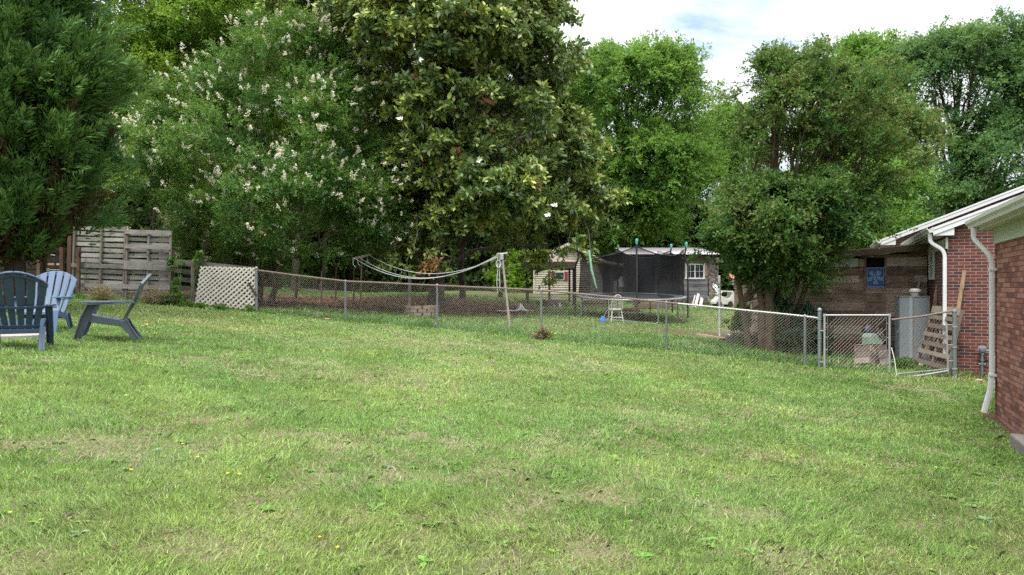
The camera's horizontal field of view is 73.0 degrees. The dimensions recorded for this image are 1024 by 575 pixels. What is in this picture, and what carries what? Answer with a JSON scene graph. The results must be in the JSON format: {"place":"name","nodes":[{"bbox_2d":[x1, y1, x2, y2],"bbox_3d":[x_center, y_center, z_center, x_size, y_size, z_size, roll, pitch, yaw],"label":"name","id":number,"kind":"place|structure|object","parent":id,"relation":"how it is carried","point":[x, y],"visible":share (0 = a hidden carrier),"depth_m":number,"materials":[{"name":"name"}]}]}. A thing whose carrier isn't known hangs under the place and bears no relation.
{"place":"outdoors","nodes":[
{"label":"outdoors","id":0,"kind":"place"},
{"bbox_2d":[0,287,1023,574],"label":"ground","id":1,"kind":"structure","parent":0,"point":[452,451],"depth_m":5.07,"materials":[{"name":"soil"}]},
{"bbox_2d":[1,333,45,339],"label":"paving pad","id":2,"kind":"object","parent":1,"relation":"on","point":[30,335],"visible":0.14,"depth_m":9.86,"materials":[{"name":"concrete"}]},
{"bbox_2d":[0,271,56,350],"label":"garden chair","id":3,"kind":"object","parent":1,"relation":"on","point":[20,324],"visible":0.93,"depth_m":8.85,"materials":[{"name":"plastic"}]},
{"bbox_2d":[0,247,65,294],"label":"board fence","id":4,"kind":"object","parent":1,"relation":"on","point":[60,258],"visible":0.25,"depth_m":20.50,"materials":[{"name":"brown wood"}]},
{"bbox_2d":[8,271,77,332],"bbox_3d":[-7.680,0.222,11.392,0.787,1.016,1.031,0,0,-14],"label":"garden chair","id":5,"kind":"object","parent":1,"relation":"on","point":[58,302],"visible":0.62,"depth_m":11.68,"materials":[{"name":"plastic"}]},
{"bbox_2d":[66,236,72,294],"bbox_3d":[-12.902,-0.531,20.200,0.149,2.020,0.120,0,0,0],"label":"wooden post","id":6,"kind":"object","parent":1,"relation":"on","point":[69,250],"visible":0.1,"depth_m":20.14,"materials":[{"name":"brown wood"}]},
{"bbox_2d":[76,247,80,293],"bbox_3d":[-12.435,-0.327,19.850,0.113,1.657,0.085,0,0,0],"label":"wooden post","id":7,"kind":"object","parent":1,"relation":"on","point":[78,274],"visible":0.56,"depth_m":19.81,"materials":[{"name":"brown wood"}]},
{"bbox_2d":[0,0,163,305],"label":"cypress tree","id":8,"kind":"object","parent":1,"relation":"on","point":[65,83],"visible":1,"depth_m":14.22,"materials":[{"name":"green plant"}]},
{"bbox_2d":[29,0,162,290],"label":"woodland tree","id":9,"kind":"object","parent":1,"relation":"on","point":[141,216],"visible":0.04,"depth_m":43.01,"materials":[{"name":"green plant"}]},
{"bbox_2d":[71,226,126,298],"bbox_3d":[-11.935,-0.707,19.990,1.585,2.255,0.128,0,0,0],"label":"pallet","id":10,"kind":"object","parent":1,"relation":"on","point":[114,285],"visible":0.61,"depth_m":20.04,"materials":[{"name":"grey wood"}]},
{"bbox_2d":[82,281,120,300],"bbox_3d":[-11.425,0.234,19.302,1.151,0.843,1.099,0,0,41],"label":"dry weed","id":11,"kind":"object","parent":1,"relation":"on","point":[99,292],"visible":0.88,"depth_m":19.30,"materials":[{"name":"beige plant"}]},
{"bbox_2d":[73,273,151,339],"bbox_3d":[-6.137,0.282,10.684,1.031,1.016,0.787,0,0,-26],"label":"garden chair","id":12,"kind":"object","parent":1,"relation":"on","point":[88,316],"visible":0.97,"depth_m":10.45,"materials":[{"name":"grey plastic"}]},
{"bbox_2d":[123,229,171,299],"bbox_3d":[-10.491,-0.610,19.940,1.373,2.120,0.128,0,0,0],"label":"pallet","id":13,"kind":"object","parent":1,"relation":"on","point":[148,264],"visible":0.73,"depth_m":19.92,"materials":[{"name":"grey wood"}]},
{"bbox_2d":[149,194,156,281],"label":"tree trunk","id":14,"kind":"object","parent":1,"relation":"on","point":[153,221],"visible":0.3,"depth_m":34.08,"materials":[{"name":"brown plant"}]},
{"bbox_2d":[131,285,180,304],"bbox_3d":[-9.949,0.320,19.404,1.072,0.876,1.221,0,0,35],"label":"dry weed","id":15,"kind":"object","parent":1,"relation":"on","point":[148,297],"visible":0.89,"depth_m":19.31,"materials":[{"name":"beige plant"}]},
{"bbox_2d":[170,250,174,301],"bbox_3d":[-9.851,-0.265,20.050,0.129,1.658,0.100,0,0,0],"label":"wooden post","id":16,"kind":"object","parent":1,"relation":"on","point":[172,273],"visible":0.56,"depth_m":20.00,"materials":[{"name":"brown wood"}]},
{"bbox_2d":[164,250,204,305],"bbox_3d":[-9.293,-0.266,19.678,1.082,1.656,0.843,0,0,-23],"label":"tall weed","id":17,"kind":"object","parent":1,"relation":"on","point":[197,257],"visible":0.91,"depth_m":19.69,"materials":[{"name":"green plant"}]},
{"bbox_2d":[90,0,295,281],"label":"maple tree","id":18,"kind":"object","parent":1,"relation":"on","point":[163,22],"visible":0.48,"depth_m":30.86,"materials":[{"name":"green plant"}]},
{"bbox_2d":[197,186,211,286],"bbox_3d":[-14.707,-2.296,33.091,0.736,5.130,0.361,0,0,-27],"label":"tree trunk","id":19,"kind":"object","parent":1,"relation":"on","point":[203,250],"visible":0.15,"depth_m":33.03,"materials":[{"name":"brown plant"}]},
{"bbox_2d":[161,298,255,311],"bbox_3d":[-8.442,0.546,19.258,2.775,0.548,0.625,0,0,5],"label":"weed clump","id":20,"kind":"object","parent":1,"relation":"on","point":[250,308],"visible":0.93,"depth_m":19.20,"materials":[{"name":"green plant"}]},
{"bbox_2d":[173,259,254,304],"bbox_3d":[-8.551,-0.123,19.849,2.498,1.410,0.130,0,0,4],"label":"slat fence","id":21,"kind":"object","parent":1,"relation":"on","point":[191,271],"visible":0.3,"depth_m":19.89,"materials":[{"name":"wood"}]},
{"bbox_2d":[127,1,308,287],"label":"woodland tree","id":22,"kind":"object","parent":1,"relation":"on","point":[237,259],"visible":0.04,"depth_m":44.13,"materials":[{"name":"green plant"}]},
{"bbox_2d":[194,266,254,309],"bbox_3d":[-8.080,0.022,19.585,1.781,1.280,0.091,0,0,0],"label":"lattice panel","id":23,"kind":"object","parent":1,"relation":"on","point":[226,286],"visible":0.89,"depth_m":19.57,"materials":[{"name":"white plastic"}]},
{"bbox_2d":[102,0,419,303],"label":"crape myrtle","id":24,"kind":"object","parent":1,"relation":"on","point":[358,185],"visible":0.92,"depth_m":22.77,"materials":[{"name":"green plant"}]},
{"bbox_2d":[272,197,281,289],"bbox_3d":[-12.302,-2.329,36.151,0.727,5.127,0.293,0,0,22],"label":"tree trunk","id":25,"kind":"object","parent":1,"relation":"on","point":[277,260],"visible":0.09,"depth_m":36.02,"materials":[{"name":"brown plant"}]},
{"bbox_2d":[237,4,336,290],"bbox_3d":[-11.465,-11.032,35.676,7.464,22.618,7.306,0,0,-35],"label":"maple tree","id":26,"kind":"object","parent":1,"relation":"on","point":[284,123],"visible":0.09,"depth_m":35.28,"materials":[{"name":"green plant"}]},
{"bbox_2d":[294,208,303,297],"bbox_3d":[-9.702,-1.974,30.068,1.368,5.105,0.344,0,0,0],"label":"tree trunk","id":27,"kind":"object","parent":1,"relation":"on","point":[296,285],"visible":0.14,"depth_m":29.98,"materials":[{"name":"brown plant"}]},
{"bbox_2d":[320,271,322,302],"bbox_3d":[-7.712,0.019,28.001,0.108,1.355,0.078,0,0,0],"label":"wooden stake","id":28,"kind":"object","parent":1,"relation":"on","point":[321,287],"visible":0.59,"depth_m":27.97,"materials":[{"name":"wood"}]},
{"bbox_2d":[315,221,331,290],"bbox_3d":[-10.355,-2.282,38.079,0.971,5.131,0.428,0,0,-8],"label":"tree trunk","id":29,"kind":"object","parent":1,"relation":"on","point":[323,264],"visible":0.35,"depth_m":37.97,"materials":[{"name":"brown plant"}]},
{"bbox_2d":[244,0,417,292],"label":"woodland tree","id":30,"kind":"object","parent":1,"relation":"on","point":[349,274],"visible":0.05,"depth_m":43.67,"materials":[{"name":"green plant"}]},
{"bbox_2d":[335,266,336,298],"bbox_3d":[-7.634,-0.129,30.001,0.111,1.586,0.078,0,0,0],"label":"wooden stake","id":31,"kind":"object","parent":1,"relation":"on","point":[336,283],"visible":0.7,"depth_m":29.97,"materials":[{"name":"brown wood"}]},
{"bbox_2d":[87,290,614,330],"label":"fallen leaves","id":32,"kind":"object","parent":1,"relation":"on","point":[342,305],"visible":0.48,"depth_m":28.57,"materials":[{"name":"brown plant"}]},
{"bbox_2d":[353,268,354,300],"bbox_3d":[-7.082,-0.116,31.001,0.112,1.539,0.078,0,0,0],"label":"wooden stake","id":33,"kind":"object","parent":1,"relation":"on","point":[353,284],"visible":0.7,"depth_m":30.97,"materials":[{"name":"brown wood"}]},
{"bbox_2d":[352,254,370,312],"bbox_3d":[-5.105,-0.057,23.595,0.095,2.266,1.348,0,0,14],"label":"clothes pole","id":34,"kind":"object","parent":1,"relation":"on","point":[361,256],"visible":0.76,"depth_m":23.47,"materials":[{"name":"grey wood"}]},
{"bbox_2d":[353,255,497,278],"bbox_3d":[-2.807,-0.619,21.115,6.222,0.725,0.078,0,0,38],"label":"clothes line","id":35,"kind":"object","parent":34,"relation":"hanging from","point":[425,278],"visible":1,"depth_m":20.95,"materials":[{"name":"white fabric"}]},
{"bbox_2d":[357,255,498,277],"bbox_3d":[-2.741,-0.658,21.391,6.381,0.750,0.080,0,0,39],"label":"clothes line","id":36,"kind":"object","parent":34,"relation":"hanging from","point":[417,277],"visible":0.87,"depth_m":21.85,"materials":[{"name":"white fabric"}]},
{"bbox_2d":[367,256,495,273],"bbox_3d":[-2.599,-0.790,21.916,6.719,0.731,0.085,0,0,43],"label":"clothes line","id":37,"kind":"object","parent":34,"relation":"hanging from","point":[427,273],"visible":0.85,"depth_m":21.95,"materials":[{"name":"white fabric"}]},
{"bbox_2d":[408,269,411,305],"bbox_3d":[-3.653,0.141,24.700,0.134,1.622,0.110,0,0,0],"label":"wooden post","id":38,"kind":"object","parent":1,"relation":"on","point":[409,293],"visible":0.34,"depth_m":24.64,"materials":[{"name":"brown wood"}]},
{"bbox_2d":[405,305,438,315],"bbox_3d":[-3.200,0.817,24.600,1.211,0.348,1.213,0,0,0],"label":"block planter","id":39,"kind":"object","parent":1,"relation":"on","point":[430,307],"visible":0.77,"depth_m":24.10,"materials":[{"name":"beige concrete"}]},
{"bbox_2d":[253,0,632,311],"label":"magnolia tree","id":40,"kind":"object","parent":1,"relation":"on","point":[456,155],"visible":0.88,"depth_m":24.21,"materials":[{"name":"green plant"}]},
{"bbox_2d":[457,233,470,298],"bbox_3d":[-2.240,-1.909,33.048,0.803,5.114,0.467,0,0,0],"label":"tree trunk","id":41,"kind":"object","parent":1,"relation":"on","point":[461,280],"visible":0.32,"depth_m":32.90,"materials":[{"name":"brown plant"}]},
{"bbox_2d":[418,23,559,292],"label":"woodland tree","id":42,"kind":"object","parent":1,"relation":"on","point":[472,276],"visible":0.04,"depth_m":48.14,"materials":[{"name":"green plant"}]},
{"bbox_2d":[496,252,510,326],"bbox_3d":[-0.177,0.132,19.336,0.335,2.260,0.573,0,0,33],"label":"clothes pole","id":43,"kind":"object","parent":1,"relation":"on","point":[501,256],"visible":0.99,"depth_m":19.27,"materials":[{"name":"grey metal"}]},
{"bbox_2d":[498,226,509,297],"bbox_3d":[-0.355,-1.913,36.197,0.887,5.127,0.399,0,0,-23],"label":"tree trunk","id":44,"kind":"object","parent":1,"relation":"on","point":[501,285],"visible":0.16,"depth_m":35.99,"materials":[{"name":"plant"}]},
{"bbox_2d":[0,44,1013,295],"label":"woods","id":45,"kind":"object","parent":1,"relation":"on","point":[376,276],"visible":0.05,"depth_m":55.12,"materials":[{"name":"green plant"}]},
{"bbox_2d":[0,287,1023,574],"bbox_3d":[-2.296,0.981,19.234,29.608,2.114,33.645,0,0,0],"label":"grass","id":46,"kind":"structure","parent":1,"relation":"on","point":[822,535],"depth_m":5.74,"materials":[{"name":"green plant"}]},
{"bbox_2d":[0,318,1023,574],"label":"lawn weeds","id":47,"kind":"object","parent":1,"relation":"on","point":[646,554],"visible":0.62,"depth_m":5.40,"materials":[{"name":"green plant"}]},
{"bbox_2d":[484,247,539,292],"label":"leafy shrub","id":48,"kind":"object","parent":1,"relation":"on","point":[515,278],"visible":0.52,"depth_m":40.80,"materials":[{"name":"green plant"}]},
{"bbox_2d":[497,304,532,310],"bbox_3d":[0.110,0.786,27.500,1.436,0.326,0.638,0,0,0],"label":"plastic sheet","id":49,"kind":"object","parent":1,"relation":"on","point":[519,307],"visible":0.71,"depth_m":27.41,"materials":[{"name":"white plastic"}]},
{"bbox_2d":[255,266,821,367],"bbox_3d":[-0.246,0.610,17.361,14.616,2.413,0.968,0,0,21],"label":"chain link fence","id":50,"kind":"object","parent":1,"relation":"on","point":[805,316],"visible":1,"depth_m":16.75,"materials":[{"name":"metal"}]},
{"bbox_2d":[247,282,256,295],"bbox_3d":[-7.301,0.049,19.450,0.289,0.398,0.012,0,0,0],"label":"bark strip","id":51,"kind":"object","parent":50,"relation":"hanging from","point":[251,288],"visible":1,"depth_m":19.44,"materials":[{"name":"brown wood"}]},
{"bbox_2d":[820,314,890,372],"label":"chain link gate","id":52,"kind":"structure","parent":50,"relation":"attached to","point":[856,315],"depth_m":14.20,"materials":[{"name":"metal"}]},
{"bbox_2d":[528,326,552,338],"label":"weed clump","id":53,"kind":"object","parent":1,"relation":"on","point":[541,333],"visible":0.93,"depth_m":16.64,"materials":[{"name":"beige plant"}]},
{"bbox_2d":[524,254,575,305],"bbox_3d":[1.835,-0.405,34.000,2.410,2.670,2.640,0,0,0],"label":"gazebo","id":54,"kind":"object","parent":1,"relation":"on","point":[554,264],"visible":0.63,"depth_m":32.75,"materials":[{"name":"brown wood"}]},
{"bbox_2d":[542,299,567,306],"bbox_3d":[1.935,0.713,31.336,1.135,0.335,0.545,0,0,-17],"label":"wood pile","id":55,"kind":"object","parent":1,"relation":"on","point":[549,303],"visible":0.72,"depth_m":31.10,"materials":[{"name":"brown wood"}]},
{"bbox_2d":[532,243,594,293],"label":"beige shed","id":56,"kind":"structure","parent":1,"relation":"on","point":[562,284],"depth_m":39.48,"materials":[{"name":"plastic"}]},
{"bbox_2d":[555,272,563,279],"bbox_3d":[2.720,-0.655,39.453,0.530,0.460,0.035,0,0,0],"label":"window","id":57,"kind":"structure","parent":56,"relation":"in","point":[562,273],"depth_m":39.45,"materials":[{"name":"white paint"}]},
{"bbox_2d":[583,300,612,306],"bbox_3d":[3.883,0.733,31.481,1.514,0.309,0.545,0,0,6],"label":"lumber stack","id":58,"kind":"object","parent":1,"relation":"on","point":[596,303],"visible":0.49,"depth_m":31.22,"materials":[{"name":"brown wood"}]},
{"bbox_2d":[608,295,623,322],"bbox_3d":[3.534,0.717,23.569,0.458,0.958,0.510,0,0,-8],"label":"spindle chair","id":59,"kind":"object","parent":1,"relation":"on","point":[611,316],"visible":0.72,"depth_m":23.41,"materials":[{"name":"white paint"}]},
{"bbox_2d":[619,308,640,311],"bbox_3d":[4.946,0.942,29.161,0.972,0.138,0.405,0,0,-6],"label":"lumber stack","id":60,"kind":"object","parent":1,"relation":"on","point":[630,310],"visible":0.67,"depth_m":28.96,"materials":[{"name":"brown wood"}]},
{"bbox_2d":[575,239,688,323],"bbox_3d":[4.527,-0.214,26.499,4.262,3.113,4.295,0,0,0],"label":"trampoline","id":61,"kind":"object","parent":1,"relation":"on","point":[636,271],"visible":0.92,"depth_m":24.95,"materials":[{"name":"black fabric"}]},
{"bbox_2d":[542,28,738,255],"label":"pecan tree","id":62,"kind":"object","parent":1,"relation":"on","point":[676,151],"visible":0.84,"depth_m":42.34,"materials":[{"name":"green plant"}]},
{"bbox_2d":[632,300,680,307],"bbox_3d":[6.453,0.685,30.970,2.032,0.441,0.825,0,0,-3],"label":"lumber stack","id":63,"kind":"object","parent":1,"relation":"on","point":[643,304],"visible":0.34,"depth_m":30.56,"materials":[{"name":"brown wood"}]},
{"bbox_2d":[616,247,718,304],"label":"weathered shed","id":64,"kind":"structure","parent":1,"relation":"on","point":[700,276],"depth_m":33.38,"materials":[{"name":"grey wood"}]},
{"bbox_2d":[685,264,704,278],"bbox_3d":[8.820,-0.780,33.370,0.960,0.750,0.070,0,0,0],"label":"window","id":65,"kind":"structure","parent":64,"relation":"in","point":[699,273],"depth_m":33.36,"materials":[{"name":"white paint"}]},
{"bbox_2d":[696,333,724,338],"bbox_3d":[5.804,1.427,20.050,0.090,0.120,1.239,0,0,-27],"label":"garden timber","id":66,"kind":"object","parent":1,"relation":"on","point":[704,335],"visible":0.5,"depth_m":20.16,"materials":[{"name":"beige wood"}]},
{"bbox_2d":[718,276,720,336],"bbox_3d":[6.004,0.617,20.000,0.087,1.924,0.074,0,0,0],"label":"metal pole","id":67,"kind":"object","parent":1,"relation":"on","point":[719,297],"visible":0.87,"depth_m":19.97,"materials":[{"name":"metal"}]},
{"bbox_2d":[710,291,733,306],"bbox_3d":[9.258,0.496,30.401,0.948,0.725,0.538,0,0,-4],"label":"toy car","id":68,"kind":"object","parent":1,"relation":"on","point":[728,301],"visible":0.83,"depth_m":30.15,"materials":[{"name":"white plastic"}]},
{"bbox_2d":[678,97,782,281],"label":"maple tree","id":69,"kind":"object","parent":1,"relation":"on","point":[735,166],"visible":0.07,"depth_m":59.22,"materials":[{"name":"green plant"}]},
{"bbox_2d":[720,301,754,342],"bbox_3d":[6.160,0.908,18.654,1.001,1.287,0.794,0,0,-21],"label":"leafy shrub","id":70,"kind":"object","parent":1,"relation":"on","point":[737,319],"visible":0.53,"depth_m":18.57,"materials":[{"name":"green plant"}]},
{"bbox_2d":[725,331,756,343],"bbox_3d":[6.337,1.378,19.213,0.780,0.315,0.675,0,0,10],"label":"wooden step","id":71,"kind":"object","parent":1,"relation":"on","point":[729,338],"visible":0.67,"depth_m":18.93,"materials":[{"name":"grey wood"}]},
{"bbox_2d":[752,288,838,355],"bbox_3d":[6.999,0.822,17.216,1.713,2.030,1.884,0,0,-28],"label":"leafy shrub","id":72,"kind":"object","parent":1,"relation":"on","point":[810,310],"visible":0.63,"depth_m":16.93,"materials":[{"name":"green plant"}]},
{"bbox_2d":[685,32,965,350],"bbox_3d":[7.422,-2.259,17.231,6.255,7.955,5.572,0,0,0],"label":"crape myrtle","id":73,"kind":"object","parent":1,"relation":"on","point":[773,217],"visible":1,"depth_m":16.12,"materials":[{"name":"green plant"}]},
{"bbox_2d":[726,243,929,355],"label":"plank shed","id":74,"kind":"structure","parent":1,"relation":"on","point":[905,270],"depth_m":18.15,"materials":[{"name":"brown wood"}]},
{"bbox_2d":[867,267,883,286],"bbox_3d":[9.478,-0.267,18.059,0.400,0.508,0.061,0,0,25],"label":"box fan","id":75,"kind":"object","parent":74,"relation":"on","point":[875,277],"visible":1,"depth_m":18.05,"materials":[{"name":"blue plastic"}]},
{"bbox_2d":[853,343,876,365],"bbox_3d":[7.819,1.517,15.341,0.270,0.460,0.370,32,-27,-30],"label":"wooden crate","id":76,"kind":"object","parent":1,"relation":"on","point":[864,358],"visible":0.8,"depth_m":15.25,"materials":[{"name":"brown wood"}]},
{"bbox_2d":[780,148,951,257],"bbox_3d":[16.660,-2.449,33.810,7.475,8.593,8.189,0,0,-32],"label":"oak tree","id":77,"kind":"object","parent":1,"relation":"on","point":[911,215],"visible":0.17,"depth_m":31.73,"materials":[{"name":"green plant"}]},
{"bbox_2d":[786,25,947,246],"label":"maple tree","id":78,"kind":"object","parent":1,"relation":"on","point":[862,45],"visible":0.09,"depth_m":47.23,"materials":[{"name":"green plant"}]},
{"bbox_2d":[862,332,884,345],"bbox_3d":[8.265,1.375,15.806,0.409,0.754,0.294,0,0,-15],"label":"mower engine","id":79,"kind":"object","parent":1,"relation":"on","point":[867,338],"visible":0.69,"depth_m":15.70,"materials":[{"name":"green metal"}]},
{"bbox_2d":[861,325,875,333],"bbox_3d":[8.213,1.002,15.946,0.300,0.293,0.285,0,0,0],"label":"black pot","id":80,"kind":"object","parent":79,"relation":"on","point":[865,329],"visible":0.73,"depth_m":15.84,"materials":[{"name":"plastic"}]},
{"bbox_2d":[875,345,887,364],"bbox_3d":[8.256,1.529,15.599,0.280,0.440,0.330,-5,-8,-14],"label":"wooden crate","id":81,"kind":"object","parent":1,"relation":"on","point":[880,349],"visible":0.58,"depth_m":15.45,"materials":[{"name":"brown wood"}]},
{"bbox_2d":[891,355,920,369],"bbox_3d":[8.480,1.644,14.896,0.656,0.419,0.614,0,0,-38],"label":"weed clump","id":82,"kind":"object","parent":1,"relation":"on","point":[906,362],"visible":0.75,"depth_m":14.83,"materials":[{"name":"green plant"}]},
{"bbox_2d":[894,288,929,360],"bbox_3d":[9.444,0.910,16.278,0.752,1.776,0.785,0,0,0],"label":"metal tank","id":83,"kind":"object","parent":1,"relation":"on","point":[914,304],"visible":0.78,"depth_m":16.00,"materials":[{"name":"metal"}]},
{"bbox_2d":[915,306,963,373],"bbox_3d":[9.130,1.096,14.745,0.379,1.407,1.076,0,0,-9],"label":"leaning pallet","id":84,"kind":"object","parent":1,"relation":"on","point":[937,309],"visible":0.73,"depth_m":14.74,"materials":[{"name":"wood"}]},
{"bbox_2d":[870,185,1023,376],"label":"brick house","id":85,"kind":"structure","parent":1,"relation":"on","point":[953,251],"depth_m":14.55,"materials":[{"name":"red brick"}]},
{"bbox_2d":[925,286,936,349],"bbox_3d":[9.766,0.647,16.050,0.662,1.712,0.080,0,0,-32],"label":"leaning board","id":86,"kind":"object","parent":85,"relation":"attached to","point":[934,304],"depth_m":16.08,"materials":[{"name":"brown wood"}]},
{"bbox_2d":[928,250,934,279],"bbox_3d":[10.189,-0.537,16.802,0.070,0.695,0.800,0,0,25],"label":"window","id":87,"kind":"structure","parent":85,"relation":"in","point":[931,257],"depth_m":16.83,"materials":[{"name":"grey glass"}]},
{"bbox_2d":[932,319,936,340],"bbox_3d":[9.943,0.606,16.150,0.575,1.457,0.061,0,0,-36],"label":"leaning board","id":88,"kind":"object","parent":85,"relation":"attached to","point":[933,338],"depth_m":16.05,"materials":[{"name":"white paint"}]},
{"bbox_2d":[951,270,965,344],"bbox_3d":[9.275,0.414,14.375,0.346,1.557,0.049,0,0,-10],"label":"leaning board","id":89,"kind":"object","parent":85,"relation":"attached to","point":[961,289],"visible":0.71,"depth_m":14.37,"materials":[{"name":"beige wood"}]},
{"bbox_2d":[977,345,994,375],"bbox_3d":[9.862,1.505,14.245,0.475,0.630,0.160,0,0,25],"label":"gas meter","id":90,"kind":"object","parent":85,"relation":"attached to","point":[982,349],"visible":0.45,"depth_m":14.29,"materials":[{"name":"grey metal"}]},
{"bbox_2d":[875,3,1023,217],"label":"oak tree","id":91,"kind":"object","parent":1,"relation":"on","point":[995,64],"visible":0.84,"depth_m":35.86,"materials":[{"name":"green plant"}]},
{"bbox_2d":[952,309,956,377],"bbox_3d":[8.940,1.211,13.980,0.100,1.543,0.097,0,0,0],"label":"gate post","id":92,"kind":"object","parent":1,"relation":"on","point":[954,342],"visible":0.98,"depth_m":13.95,"materials":[{"name":"metal"}]},
{"bbox_2d":[891,310,952,376],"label":"chain link gate","id":93,"kind":"structure","parent":92,"relation":"attached to","point":[947,360],"depth_m":13.94,"materials":[{"name":"grey metal"}]},
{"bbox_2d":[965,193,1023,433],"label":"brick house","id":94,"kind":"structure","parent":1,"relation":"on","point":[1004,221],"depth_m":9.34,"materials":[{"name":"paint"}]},
{"bbox_2d":[1010,433,1023,454],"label":"concrete step","id":95,"kind":"object","parent":1,"relation":"on","point":[1017,442],"visible":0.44,"depth_m":7.84,"materials":[{"name":"grey concrete"}]},
{"bbox_2d":[91,0,1023,271],"label":"sky","id":96,"kind":"structure","parent":0,"point":[732,27],"materials":[{"name":"white"}]}
]}

